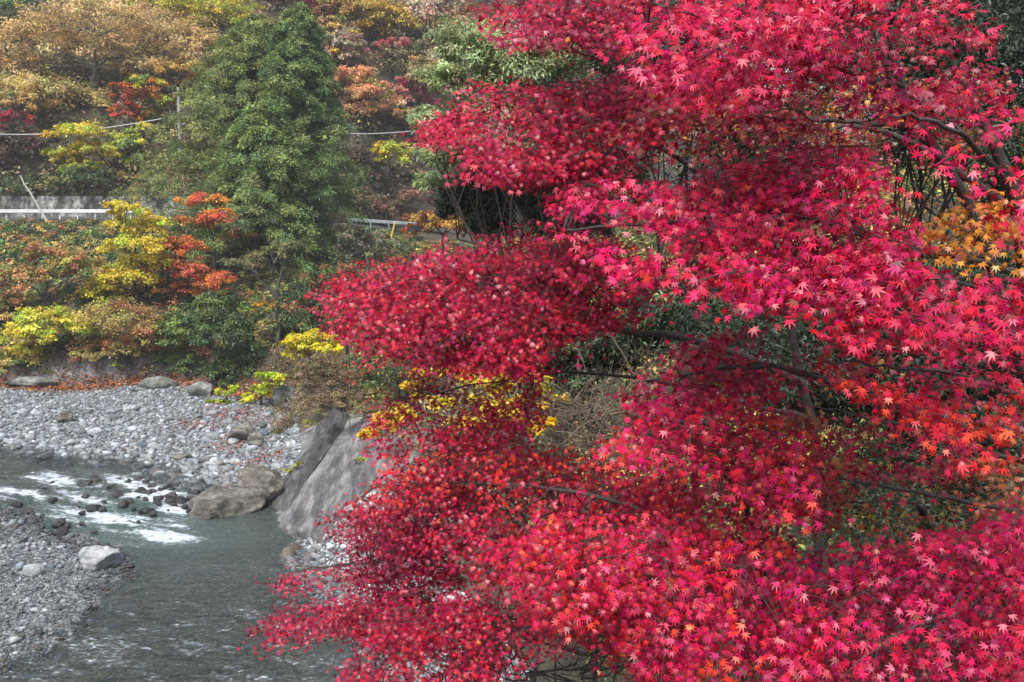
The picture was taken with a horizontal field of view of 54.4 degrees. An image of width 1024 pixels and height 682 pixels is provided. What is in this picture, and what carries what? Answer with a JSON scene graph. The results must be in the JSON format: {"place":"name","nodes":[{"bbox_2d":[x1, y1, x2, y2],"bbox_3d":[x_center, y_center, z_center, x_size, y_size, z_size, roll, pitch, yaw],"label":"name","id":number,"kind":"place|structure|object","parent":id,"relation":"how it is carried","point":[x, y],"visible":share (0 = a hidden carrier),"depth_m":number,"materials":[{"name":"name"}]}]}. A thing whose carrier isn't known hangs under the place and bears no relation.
{"place":"outdoors","nodes":[
{"label":"outdoors","id":0,"kind":"place"},
{"bbox_2d":[0,444,385,681],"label":"water","id":1,"kind":"structure","parent":0,"point":[188,602],"depth_m":33.31,"materials":[{"name":"liquid"}]},
{"bbox_2d":[53,526,68,537],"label":"wet rock","id":2,"kind":"object","parent":1,"relation":"in","point":[60,531],"visible":0.91,"depth_m":38.37,"materials":[{"name":"stone"}]},
{"bbox_2d":[76,480,92,486],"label":"wet rock","id":3,"kind":"object","parent":1,"relation":"in","point":[82,483],"visible":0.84,"depth_m":44.48,"materials":[{"name":"stone"}]},
{"bbox_2d":[85,504,101,511],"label":"wet rock","id":4,"kind":"object","parent":1,"relation":"in","point":[92,508],"visible":0.96,"depth_m":41.31,"materials":[{"name":"stone"}]},
{"bbox_2d":[110,490,122,497],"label":"wet rock","id":5,"kind":"object","parent":1,"relation":"in","point":[115,493],"visible":1,"depth_m":43.06,"materials":[{"name":"stone"}]},
{"bbox_2d":[175,496,186,503],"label":"wet rock","id":6,"kind":"object","parent":1,"relation":"in","point":[180,500],"visible":0.97,"depth_m":42.26,"materials":[{"name":"stone"}]},
{"bbox_2d":[187,482,265,519],"bbox_3d":[-12.092,7.043,41.792,3.221,1.935,2.428,-6,11,-30],"label":"boulder","id":7,"kind":"object","parent":1,"relation":"in","point":[227,499],"visible":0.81,"depth_m":41.12,"materials":[{"name":"stone"}]},
{"bbox_2d":[0,217,617,235],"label":"road","id":8,"kind":"structure","parent":0,"point":[108,218],"depth_m":84.88,"materials":[{"name":"asphalt"}]},
{"bbox_2d":[0,210,148,218],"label":"guardrail","id":9,"kind":"object","parent":8,"relation":"on","point":[54,211],"visible":0.57,"depth_m":81.26,"materials":[{"name":"metal"}]},
{"bbox_2d":[0,0,1023,681],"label":"ground","id":10,"kind":"structure","parent":0,"point":[34,162],"depth_m":63.20,"materials":[{"name":"gravel"}]},
{"bbox_2d":[0,109,34,130],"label":"maple tree","id":11,"kind":"object","parent":10,"relation":"on","point":[8,116],"visible":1,"depth_m":88.91,"materials":[{"name":"red plant"}]},
{"bbox_2d":[0,0,44,42],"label":"evergreen tree","id":12,"kind":"object","parent":10,"relation":"on","point":[5,5],"visible":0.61,"depth_m":104.17,"materials":[{"name":"green plant"}]},
{"bbox_2d":[0,345,52,374],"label":"shrub","id":13,"kind":"object","parent":10,"relation":"on","point":[5,360],"visible":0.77,"depth_m":62.28,"materials":[{"name":"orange plant"}]},
{"bbox_2d":[3,376,58,387],"bbox_3d":[-30.059,2.537,62.304,3.662,0.744,1.442,0,10,0],"label":"boulder","id":14,"kind":"object","parent":10,"relation":"on","point":[30,381],"visible":0.98,"depth_m":61.75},
{"bbox_2d":[22,563,44,576],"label":"boulder","id":15,"kind":"object","parent":10,"relation":"on","point":[33,570],"visible":0.97,"depth_m":34.22,"materials":[{"name":"stone"}]},
{"bbox_2d":[20,175,46,221],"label":"leaning pole","id":16,"kind":"object","parent":10,"relation":"on","point":[39,208],"visible":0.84,"depth_m":79.92,"materials":[{"name":"white wood"}]},
{"bbox_2d":[0,132,68,173],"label":"shrub","id":17,"kind":"object","parent":10,"relation":"on","point":[19,142],"visible":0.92,"depth_m":88.46,"materials":[{"name":"green plant"}]},
{"bbox_2d":[0,240,105,321],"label":"shrub","id":18,"kind":"object","parent":10,"relation":"on","point":[25,271],"visible":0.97,"depth_m":66.46,"materials":[{"name":"green plant"}]},
{"bbox_2d":[0,302,105,359],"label":"shrub","id":19,"kind":"object","parent":10,"relation":"on","point":[21,329],"visible":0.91,"depth_m":61.86,"materials":[{"name":"yellow plant"}]},
{"bbox_2d":[0,66,115,126],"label":"broadleaf tree","id":20,"kind":"object","parent":10,"relation":"on","point":[27,82],"visible":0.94,"depth_m":92.37,"materials":[{"name":"brown plant"}]},
{"bbox_2d":[56,410,72,422],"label":"boulder","id":21,"kind":"object","parent":10,"relation":"on","point":[65,416],"visible":0.91,"depth_m":54.31,"materials":[{"name":"stone"}]},
{"bbox_2d":[0,508,139,675],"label":"gravel","id":22,"kind":"structure","parent":10,"relation":"on","point":[13,528],"depth_m":34.16,"materials":[{"name":"gravel"}]},
{"bbox_2d":[78,545,121,570],"bbox_3d":[-14.709,7.785,35.344,1.209,1.195,1.179,5,11,25],"label":"boulder","id":23,"kind":"object","parent":22,"relation":"on","point":[96,558],"visible":0.87,"depth_m":35.04,"materials":[{"name":"stone"}]},
{"bbox_2d":[36,120,124,177],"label":"broadleaf tree","id":24,"kind":"object","parent":10,"relation":"on","point":[73,152],"visible":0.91,"depth_m":87.64,"materials":[{"name":"yellow plant"}]},
{"bbox_2d":[0,160,170,200],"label":"shrub","id":25,"kind":"object","parent":10,"relation":"on","point":[103,171],"visible":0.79,"depth_m":86.46,"materials":[{"name":"green plant"}]},
{"bbox_2d":[0,196,199,216],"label":"retaining wall","id":26,"kind":"structure","parent":10,"relation":"on","point":[51,202],"depth_m":86.82,"materials":[{"name":"concrete"}]},
{"bbox_2d":[0,0,227,88],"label":"broadleaf tree","id":27,"kind":"object","parent":10,"relation":"on","point":[111,32],"visible":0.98,"depth_m":94.84,"materials":[{"name":"brown plant"}]},
{"bbox_2d":[66,296,177,366],"bbox_3d":[-24.545,-0.482,63.011,6.108,4.907,6.298,9,13,41],"label":"shrub","id":28,"kind":"object","parent":10,"relation":"on","point":[144,327],"visible":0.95,"depth_m":62.46,"materials":[{"name":"brown plant"}]},
{"bbox_2d":[73,197,178,306],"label":"broadleaf tree","id":29,"kind":"object","parent":10,"relation":"on","point":[146,222],"visible":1,"depth_m":66.69,"materials":[{"name":"yellow plant"}]},
{"bbox_2d":[104,82,154,149],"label":"maple tree","id":30,"kind":"object","parent":10,"relation":"on","point":[127,95],"visible":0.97,"depth_m":90.92,"materials":[{"name":"red plant"}]},
{"bbox_2d":[106,121,154,171],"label":"broadleaf tree","id":31,"kind":"object","parent":10,"relation":"on","point":[126,140],"visible":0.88,"depth_m":88.58,"materials":[{"name":"yellow plant"}]},
{"bbox_2d":[0,381,302,493],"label":"gravel","id":32,"kind":"structure","parent":10,"relation":"on","point":[82,441],"depth_m":52.22,"materials":[{"name":"gravel"}]},
{"bbox_2d":[122,73,183,133],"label":"broadleaf tree","id":33,"kind":"object","parent":10,"relation":"on","point":[160,100],"visible":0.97,"depth_m":91.19,"materials":[{"name":"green plant"}]},
{"bbox_2d":[0,345,307,402],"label":"fallen leaves","id":34,"kind":"object","parent":10,"relation":"on","point":[62,387],"visible":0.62,"depth_m":62.25,"materials":[{"name":"brown plant"}]},
{"bbox_2d":[138,376,176,388],"bbox_3d":[-22.000,2.665,61.828,2.568,1.090,1.486,0,10,0],"label":"boulder","id":35,"kind":"object","parent":10,"relation":"on","point":[159,382],"visible":0.78,"depth_m":61.26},
{"bbox_2d":[172,87,184,160],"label":"utility pole","id":36,"kind":"object","parent":10,"relation":"on","point":[178,110],"visible":0.43,"depth_m":89.82,"materials":[{"name":"concrete"}]},
{"bbox_2d":[0,116,174,134],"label":"overhead cable","id":37,"kind":"object","parent":36,"relation":"attached to","point":[100,128],"visible":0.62,"depth_m":88.83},
{"bbox_2d":[186,116,412,134],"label":"overhead cable","id":38,"kind":"object","parent":36,"relation":"attached to","point":[370,133],"visible":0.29,"depth_m":96.11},
{"bbox_2d":[150,56,210,123],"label":"broadleaf tree","id":39,"kind":"object","parent":10,"relation":"on","point":[184,67],"visible":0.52,"depth_m":91.17,"materials":[{"name":"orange plant"}]},
{"bbox_2d":[172,453,191,460],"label":"boulder","id":40,"kind":"object","parent":10,"relation":"on","point":[179,456],"visible":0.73,"depth_m":48.02,"materials":[{"name":"stone"}]},
{"bbox_2d":[151,310,214,373],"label":"shrub","id":41,"kind":"object","parent":10,"relation":"on","point":[175,325],"visible":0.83,"depth_m":62.39,"materials":[{"name":"green plant"}]},
{"bbox_2d":[106,0,267,32],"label":"broadleaf tree","id":42,"kind":"object","parent":10,"relation":"on","point":[216,8],"visible":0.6,"depth_m":102.94,"materials":[{"name":"yellow plant"}]},
{"bbox_2d":[140,234,238,298],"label":"maple tree","id":43,"kind":"object","parent":10,"relation":"on","point":[195,270],"visible":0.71,"depth_m":68.17,"materials":[{"name":"orange plant"}]},
{"bbox_2d":[187,381,212,396],"bbox_3d":[-18.690,2.953,59.680,1.461,1.166,1.209,-3,10,-19],"label":"boulder","id":44,"kind":"object","parent":10,"relation":"on","point":[201,388],"visible":0.81,"depth_m":59.26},
{"bbox_2d":[171,191,258,270],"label":"maple tree","id":45,"kind":"object","parent":10,"relation":"on","point":[191,201],"visible":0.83,"depth_m":69.90,"materials":[{"name":"orange plant"}]},
{"bbox_2d":[205,383,240,404],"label":"shrub","id":46,"kind":"object","parent":10,"relation":"on","point":[218,392],"visible":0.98,"depth_m":57.74,"materials":[{"name":"yellow plant"}]},
{"bbox_2d":[151,402,298,464],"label":"fallen leaves","id":47,"kind":"object","parent":10,"relation":"on","point":[223,415],"visible":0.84,"depth_m":53.15,"materials":[{"name":"brown plant"}]},
{"bbox_2d":[184,289,277,386],"bbox_3d":[-16.976,-0.034,61.465,5.650,6.421,5.460,0,10,0],"label":"shrub","id":48,"kind":"object","parent":10,"relation":"on","point":[234,319],"visible":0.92,"depth_m":60.42,"materials":[{"name":"green plant"}]},
{"bbox_2d":[0,215,478,376],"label":"undergrowth","id":49,"kind":"object","parent":10,"relation":"on","point":[85,231],"visible":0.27,"depth_m":73.34,"materials":[{"name":"green plant"}]},
{"bbox_2d":[106,10,375,230],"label":"cedar tree","id":50,"kind":"object","parent":10,"relation":"on","point":[241,51],"visible":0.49,"depth_m":76.44,"materials":[{"name":"green plant"}]},
{"bbox_2d":[227,423,257,440],"bbox_3d":[-13.622,4.724,50.891,1.823,1.238,1.676,0,10,0],"label":"boulder","id":51,"kind":"object","parent":10,"relation":"on","point":[243,431],"visible":0.58,"depth_m":50.23,"materials":[{"name":"stone"}]},
{"bbox_2d":[247,432,263,446],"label":"boulder","id":52,"kind":"object","parent":10,"relation":"on","point":[255,438],"visible":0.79,"depth_m":49.47,"materials":[{"name":"stone"}]},
{"bbox_2d":[239,300,276,348],"bbox_3d":[-15.968,-0.828,62.313,2.732,3.542,2.043,0,10,0],"label":"sapling","id":53,"kind":"object","parent":10,"relation":"on","point":[262,302],"visible":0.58,"depth_m":62.06,"materials":[{"name":"orange plant"}]},
{"bbox_2d":[237,463,284,504],"bbox_3d":[-10.824,6.205,42.741,2.210,1.800,2.145,0,10,0],"label":"boulder","id":54,"kind":"object","parent":10,"relation":"on","point":[268,483],"visible":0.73,"depth_m":42.11,"materials":[{"name":"stone"}]},
{"bbox_2d":[216,237,310,344],"bbox_3d":[-15.447,-2.813,62.382,5.422,7.236,3.102,-6,11,-30],"label":"broadleaf tree","id":55,"kind":"object","parent":10,"relation":"on","point":[232,263],"visible":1,"depth_m":61.88,"materials":[{"name":"green plant"}]},
{"bbox_2d":[237,370,291,405],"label":"shrub","id":56,"kind":"object","parent":10,"relation":"on","point":[265,388],"visible":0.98,"depth_m":56.59,"materials":[{"name":"yellow plant"}]},
{"bbox_2d":[181,96,349,273],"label":"cedar tree","id":57,"kind":"object","parent":10,"relation":"on","point":[258,122],"visible":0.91,"depth_m":71.68,"materials":[{"name":"green plant"}]},
{"bbox_2d":[268,411,287,421],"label":"boulder","id":58,"kind":"object","parent":10,"relation":"on","point":[278,415],"visible":0.43,"depth_m":53.74,"materials":[{"name":"stone"}]},
{"bbox_2d":[272,385,295,405],"bbox_3d":[-12.998,3.268,56.843,1.486,1.459,1.362,0,10,0],"label":"boulder","id":59,"kind":"object","parent":10,"relation":"on","point":[285,391],"visible":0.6,"depth_m":56.44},
{"bbox_2d":[208,2,372,254],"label":"cedar tree","id":60,"kind":"object","parent":10,"relation":"on","point":[296,36],"visible":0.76,"depth_m":74.10,"materials":[{"name":"green plant"}]},
{"bbox_2d":[266,0,322,9],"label":"maple tree","id":61,"kind":"object","parent":10,"relation":"on","point":[312,2],"visible":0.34,"depth_m":107.87,"materials":[{"name":"red plant"}]},
{"bbox_2d":[252,253,361,344],"bbox_3d":[-12.662,-2.154,62.798,7.154,6.800,4.959,2,10,10],"label":"shrub","id":62,"kind":"object","parent":10,"relation":"on","point":[289,306],"visible":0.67,"depth_m":62.00,"materials":[{"name":"green plant"}]},
{"bbox_2d":[271,406,348,511],"bbox_3d":[-9.154,5.484,45.475,2.038,3.300,9.991,2,10,12],"label":"rock slab","id":63,"kind":"object","parent":10,"relation":"on","point":[330,428],"visible":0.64,"depth_m":44.63,"materials":[{"name":"stone"}]},
{"bbox_2d":[290,353,381,416],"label":"shrub","id":64,"kind":"object","parent":63,"relation":"on","point":[334,372],"visible":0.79,"depth_m":48.62,"materials":[{"name":"brown plant"}]},
{"bbox_2d":[275,328,344,370],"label":"shrub","id":65,"kind":"object","parent":10,"relation":"on","point":[297,342],"visible":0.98,"depth_m":52.23,"materials":[{"name":"yellow plant"}]},
{"bbox_2d":[309,0,359,32],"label":"broadleaf tree","id":66,"kind":"object","parent":10,"relation":"on","point":[328,9],"visible":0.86,"depth_m":106.23,"materials":[{"name":"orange plant"}]},
{"bbox_2d":[305,391,381,436],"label":"shrub","id":67,"kind":"object","parent":10,"relation":"on","point":[358,407],"visible":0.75,"depth_m":45.05,"materials":[{"name":"brown plant"}]},
{"bbox_2d":[278,416,408,543],"bbox_3d":[-6.195,5.915,41.504,4.716,3.856,9.963,4,10,21],"label":"rock slab","id":68,"kind":"object","parent":10,"relation":"on","point":[335,482],"visible":0.68,"depth_m":39.88,"materials":[{"name":"stone"}]},
{"bbox_2d":[0,0,688,215],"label":"hillside scrub","id":69,"kind":"object","parent":10,"relation":"on","point":[88,75],"visible":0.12,"depth_m":98.59,"materials":[{"name":"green plant"}]},
{"bbox_2d":[319,319,371,353],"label":"shrub","id":70,"kind":"object","parent":10,"relation":"on","point":[329,326],"visible":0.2,"depth_m":49.55,"materials":[{"name":"red plant"}]},
{"bbox_2d":[323,26,369,66],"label":"broadleaf tree","id":71,"kind":"object","parent":10,"relation":"on","point":[343,38],"visible":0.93,"depth_m":103.98,"materials":[{"name":"plant"}]},
{"bbox_2d":[264,275,469,434],"bbox_3d":[-8.409,0.123,54.828,13.767,8.486,16.952,0,10,0],"label":"dry scrub","id":72,"kind":"object","parent":10,"relation":"on","point":[289,421],"visible":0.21,"depth_m":54.13,"materials":[{"name":"brown plant"}]},
{"bbox_2d":[331,221,406,271],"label":"shrub","id":73,"kind":"object","parent":10,"relation":"on","point":[360,246],"visible":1,"depth_m":65.34,"materials":[{"name":"green plant"}]},
{"bbox_2d":[331,64,408,118],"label":"broadleaf tree","id":74,"kind":"object","parent":10,"relation":"on","point":[366,86],"visible":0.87,"depth_m":100.14,"materials":[{"name":"orange plant"}]},
{"bbox_2d":[328,0,424,40],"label":"broadleaf tree","id":75,"kind":"object","parent":10,"relation":"on","point":[404,19],"visible":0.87,"depth_m":110.31,"materials":[{"name":"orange plant"}]},
{"bbox_2d":[347,218,416,228],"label":"guardrail","id":76,"kind":"object","parent":10,"relation":"on","point":[386,222],"visible":0.6,"depth_m":90.78,"materials":[{"name":"metal"}]},
{"bbox_2d":[343,142,423,193],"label":"shrub","id":77,"kind":"object","parent":10,"relation":"on","point":[397,173],"visible":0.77,"depth_m":95.73,"materials":[{"name":"green plant"}]},
{"bbox_2d":[345,185,438,226],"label":"shrub","id":78,"kind":"object","parent":10,"relation":"on","point":[410,193],"visible":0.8,"depth_m":93.38,"materials":[{"name":"brown plant"}]},
{"bbox_2d":[369,140,416,175],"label":"shrub","id":79,"kind":"object","parent":10,"relation":"on","point":[386,147],"visible":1,"depth_m":93.52,"materials":[{"name":"yellow plant"}]},
{"bbox_2d":[356,367,435,469],"bbox_3d":[-1.556,0.997,13.130,1.026,1.665,1.633,-2,10,-10],"label":"shrub","id":80,"kind":"object","parent":10,"relation":"on","point":[367,431],"visible":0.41,"depth_m":13.04,"materials":[{"name":"yellow plant"}]},
{"bbox_2d":[342,331,454,399],"bbox_3d":[-4.730,1.446,45.338,5.600,4.042,4.832,2,10,14],"label":"shrub","id":81,"kind":"object","parent":10,"relation":"on","point":[392,371],"visible":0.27,"depth_m":45.10,"materials":[{"name":"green plant"}]},
{"bbox_2d":[368,38,432,76],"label":"broadleaf tree","id":82,"kind":"object","parent":10,"relation":"on","point":[414,49],"visible":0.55,"depth_m":110.30,"materials":[{"name":"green plant"}]},
{"bbox_2d":[279,488,531,681],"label":"gravel","id":83,"kind":"structure","parent":10,"relation":"on","point":[289,553],"depth_m":34.50,"materials":[{"name":"gravel"}]},
{"bbox_2d":[372,35,439,106],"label":"broadleaf tree","id":84,"kind":"object","parent":10,"relation":"on","point":[406,82],"visible":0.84,"depth_m":105.97,"materials":[{"name":"red plant"}]},
{"bbox_2d":[376,49,452,132],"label":"broadleaf tree","id":85,"kind":"object","parent":10,"relation":"on","point":[399,104],"visible":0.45,"depth_m":104.37,"materials":[{"name":"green plant"}]},
{"bbox_2d":[398,208,470,255],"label":"shrub","id":86,"kind":"object","parent":10,"relation":"on","point":[418,217],"visible":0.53,"depth_m":43.70,"materials":[{"name":"orange plant"}]},
{"bbox_2d":[387,0,520,48],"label":"broadleaf tree","id":87,"kind":"object","parent":10,"relation":"on","point":[429,9],"visible":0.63,"depth_m":115.21,"materials":[{"name":"brown plant"}]},
{"bbox_2d":[420,1,499,64],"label":"broadleaf tree","id":88,"kind":"object","parent":10,"relation":"on","point":[465,10],"visible":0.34,"depth_m":116.98,"materials":[{"name":"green plant"}]},
{"bbox_2d":[319,478,606,681],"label":"bare bush","id":89,"kind":"object","parent":10,"relation":"on","point":[464,589],"visible":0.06,"depth_m":11.53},
{"bbox_2d":[390,364,569,457],"bbox_3d":[-0.396,1.000,12.781,1.644,1.616,2.583,7,12,35],"label":"shrub","id":90,"kind":"object","parent":10,"relation":"on","point":[446,400],"visible":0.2,"depth_m":12.87,"materials":[{"name":"yellow plant"}]},
{"bbox_2d":[403,0,616,681],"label":"evergreen tree","id":91,"kind":"object","parent":10,"relation":"on","point":[479,64],"visible":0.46,"depth_m":16.33,"materials":[{"name":"green plant"}]},
{"bbox_2d":[491,410,557,454],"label":"shrub","id":92,"kind":"object","parent":10,"relation":"on","point":[552,421],"visible":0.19,"depth_m":10.70,"materials":[{"name":"yellow plant"}]},
{"bbox_2d":[428,143,655,681],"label":"evergreen tree","id":93,"kind":"object","parent":10,"relation":"on","point":[445,207],"visible":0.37,"depth_m":17.90,"materials":[{"name":"green plant"}]},
{"bbox_2d":[353,505,736,681],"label":"bare bush","id":94,"kind":"object","parent":10,"relation":"on","point":[586,669],"visible":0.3,"depth_m":8.75,"materials":[{"name":"brown plant"}]},
{"bbox_2d":[295,0,822,676],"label":"maple tree","id":95,"kind":"object","parent":10,"relation":"on","point":[485,282],"visible":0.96,"depth_m":7.36,"materials":[{"name":"red plant"}]},
{"bbox_2d":[465,328,767,582],"bbox_3d":[1.186,1.419,12.922,4.242,4.061,4.439,0,10,0],"label":"bare bush","id":96,"kind":"object","parent":10,"relation":"on","point":[583,411],"visible":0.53,"depth_m":12.61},
{"bbox_2d":[515,268,736,681],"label":"evergreen tree","id":97,"kind":"object","parent":10,"relation":"on","point":[610,351],"visible":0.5,"depth_m":13.89,"materials":[{"name":"green plant"}]},
{"bbox_2d":[237,392,1023,681],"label":"maple tree","id":98,"kind":"object","parent":10,"relation":"on","point":[549,564],"visible":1,"depth_m":6.00,"materials":[{"name":"red plant"}]},
{"bbox_2d":[343,103,1023,681],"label":"bank scrub","id":99,"kind":"object","parent":10,"relation":"on","point":[645,239],"visible":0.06,"depth_m":36.58,"materials":[{"name":"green plant"}]},
{"bbox_2d":[533,0,859,676],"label":"evergreen tree","id":100,"kind":"object","parent":10,"relation":"on","point":[685,170],"visible":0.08,"depth_m":14.18,"materials":[{"name":"green plant"}]},
{"bbox_2d":[536,0,1023,548],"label":"maple tree","id":101,"kind":"object","parent":10,"relation":"on","point":[794,272],"visible":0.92,"depth_m":5.04,"materials":[{"name":"red plant"}]},
{"bbox_2d":[646,285,927,681],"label":"evergreen tree","id":102,"kind":"object","parent":10,"relation":"on","point":[779,345],"visible":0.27,"depth_m":12.26,"materials":[{"name":"green plant"}]},
{"bbox_2d":[639,58,1023,283],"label":"maple tree","id":103,"kind":"object","parent":10,"relation":"on","point":[999,160],"visible":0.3,"depth_m":7.12,"materials":[{"name":"orange plant"}]},
{"bbox_2d":[741,0,1023,681],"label":"evergreen tree","id":104,"kind":"object","parent":10,"relation":"on","point":[1009,14],"visible":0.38,"depth_m":12.72,"materials":[{"name":"green plant"}]},
{"bbox_2d":[764,226,1023,679],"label":"maple tree","id":105,"kind":"object","parent":10,"relation":"on","point":[926,503],"visible":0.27,"depth_m":11.94,"materials":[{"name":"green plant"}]},
{"bbox_2d":[812,444,1023,681],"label":"maple tree","id":106,"kind":"object","parent":10,"relation":"on","point":[926,518],"visible":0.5,"depth_m":7.36,"materials":[{"name":"red plant"}]},
{"bbox_2d":[646,12,1022,170],"label":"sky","id":107,"kind":"structure","parent":0,"point":[646,12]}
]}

